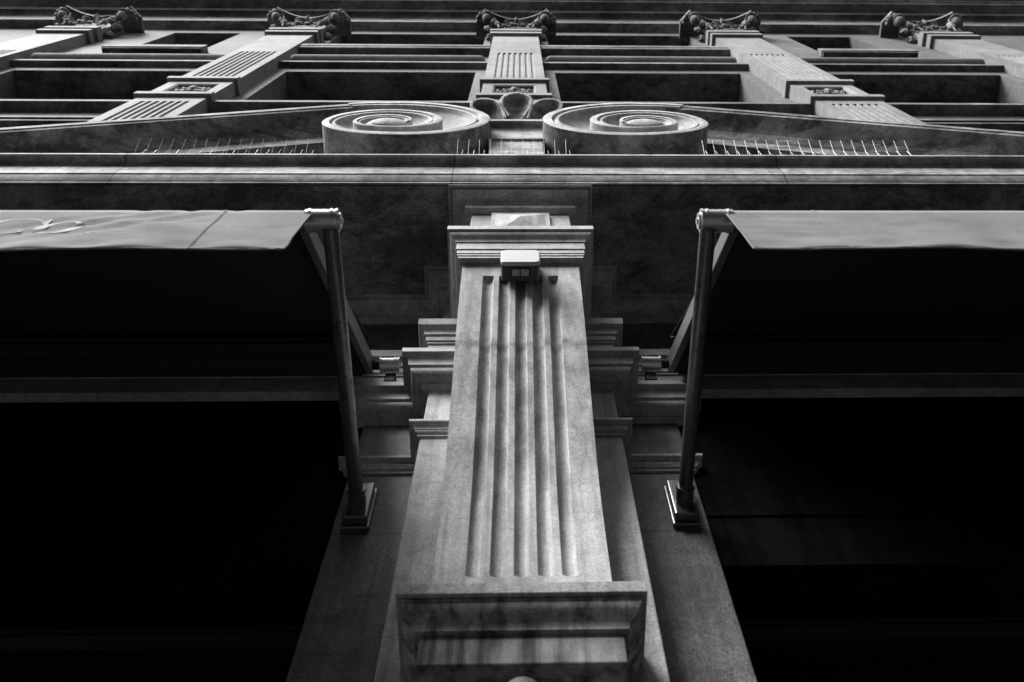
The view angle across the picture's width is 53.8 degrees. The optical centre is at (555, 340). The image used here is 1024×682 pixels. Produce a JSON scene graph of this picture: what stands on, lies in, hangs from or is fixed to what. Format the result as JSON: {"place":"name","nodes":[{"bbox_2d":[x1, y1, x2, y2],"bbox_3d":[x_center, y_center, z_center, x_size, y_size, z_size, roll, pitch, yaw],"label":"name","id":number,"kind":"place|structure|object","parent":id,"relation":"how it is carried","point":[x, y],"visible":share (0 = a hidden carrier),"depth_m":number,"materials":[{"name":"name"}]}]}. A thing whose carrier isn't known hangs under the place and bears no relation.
{"place":"outdoors","nodes":[
{"label":"outdoors","id":0,"kind":"place"},
{"bbox_2d":[0,0,1023,681],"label":"building","id":1,"kind":"structure","parent":0,"point":[520,450],"depth_m":3.64,"materials":[{"name":"stone"}]},
{"bbox_2d":[14,70,190,99],"bbox_3d":[-5.030,-2.467,10.523,2.160,2.220,0.392,0,-67,-2],"label":"window","id":2,"kind":"structure","parent":1,"relation":"in","point":[31,84],"depth_m":11.51,"materials":[{"name":"black glass"}]},
{"bbox_2d":[0,208,400,531],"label":"awning","id":3,"kind":"object","parent":1,"relation":"attached to","point":[162,293],"visible":0.98,"depth_m":3.19,"materials":[{"name":"fabric"}]},
{"bbox_2d":[175,33,240,46],"bbox_3d":[-5.157,-3.979,14.089,0.980,2.330,0.392,0,-67,-2],"label":"window","id":4,"kind":"structure","parent":1,"relation":"in","point":[209,39],"depth_m":15.10,"materials":[{"name":"black glass"}]},
{"bbox_2d":[135,138,313,153],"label":"bird spikes","id":5,"kind":"object","parent":1,"relation":"on","point":[224,150],"visible":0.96,"depth_m":4.59,"materials":[{"name":"grey metal"}]},
{"bbox_2d":[287,72,475,100],"bbox_3d":[-1.962,-2.479,10.627,2.160,2.220,0.392,0,-67,-2],"label":"window","id":6,"kind":"structure","parent":1,"relation":"in","point":[346,86],"depth_m":11.62,"materials":[{"name":"black glass"}]},
{"bbox_2d":[342,34,484,44],"bbox_3d":[-2.089,-3.991,14.193,2.160,2.330,0.392,0,-67,-2],"label":"window","id":7,"kind":"structure","parent":1,"relation":"in","point":[355,38],"depth_m":15.21,"materials":[{"name":"black glass"}]},
{"bbox_2d":[457,139,569,153],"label":"bird spikes","id":8,"kind":"object","parent":1,"relation":"on","point":[511,147],"visible":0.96,"depth_m":4.64,"materials":[{"name":"grey metal"}]},
{"bbox_2d":[501,250,539,280],"bbox_3d":[-0.126,-0.274,3.640,0.141,0.147,0.072,0,-67,-2],"label":"security sensor","id":9,"kind":"object","parent":1,"relation":"attached to","point":[520,265],"visible":1,"depth_m":3.58,"materials":[{"name":"white plastic"}]},
{"bbox_2d":[547,35,687,45],"bbox_3d":[0.980,-4.003,14.297,2.160,2.330,0.392,0,-67,-2],"label":"window","id":10,"kind":"structure","parent":1,"relation":"in","point":[559,39],"depth_m":15.31,"materials":[{"name":"black glass"}]},
{"bbox_2d":[555,73,739,101],"bbox_3d":[1.107,-2.491,10.732,2.160,2.220,0.392,0,-67,-2],"label":"window","id":11,"kind":"structure","parent":1,"relation":"in","point":[587,87],"depth_m":11.73,"materials":[{"name":"black glass"}]},
{"bbox_2d":[702,140,910,154],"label":"bird spikes","id":12,"kind":"object","parent":1,"relation":"on","point":[802,152],"visible":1,"depth_m":4.68,"materials":[{"name":"grey metal"}]},
{"bbox_2d":[788,37,848,50],"bbox_3d":[4.048,-4.015,14.401,0.980,2.330,0.392,0,-67,-2],"label":"window","id":13,"kind":"structure","parent":1,"relation":"in","point":[814,43],"depth_m":15.42,"materials":[{"name":"black glass"}]},
{"bbox_2d":[640,208,1023,527],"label":"awning","id":14,"kind":"object","parent":1,"relation":"attached to","point":[820,292],"visible":1,"depth_m":3.26,"materials":[{"name":"fabric"}]},
{"bbox_2d":[831,74,999,102],"bbox_3d":[4.175,-2.503,10.836,2.160,2.220,0.392,0,-67,-2],"label":"window","id":15,"kind":"structure","parent":1,"relation":"in","point":[895,88],"depth_m":11.83,"materials":[{"name":"black glass"}]}
]}

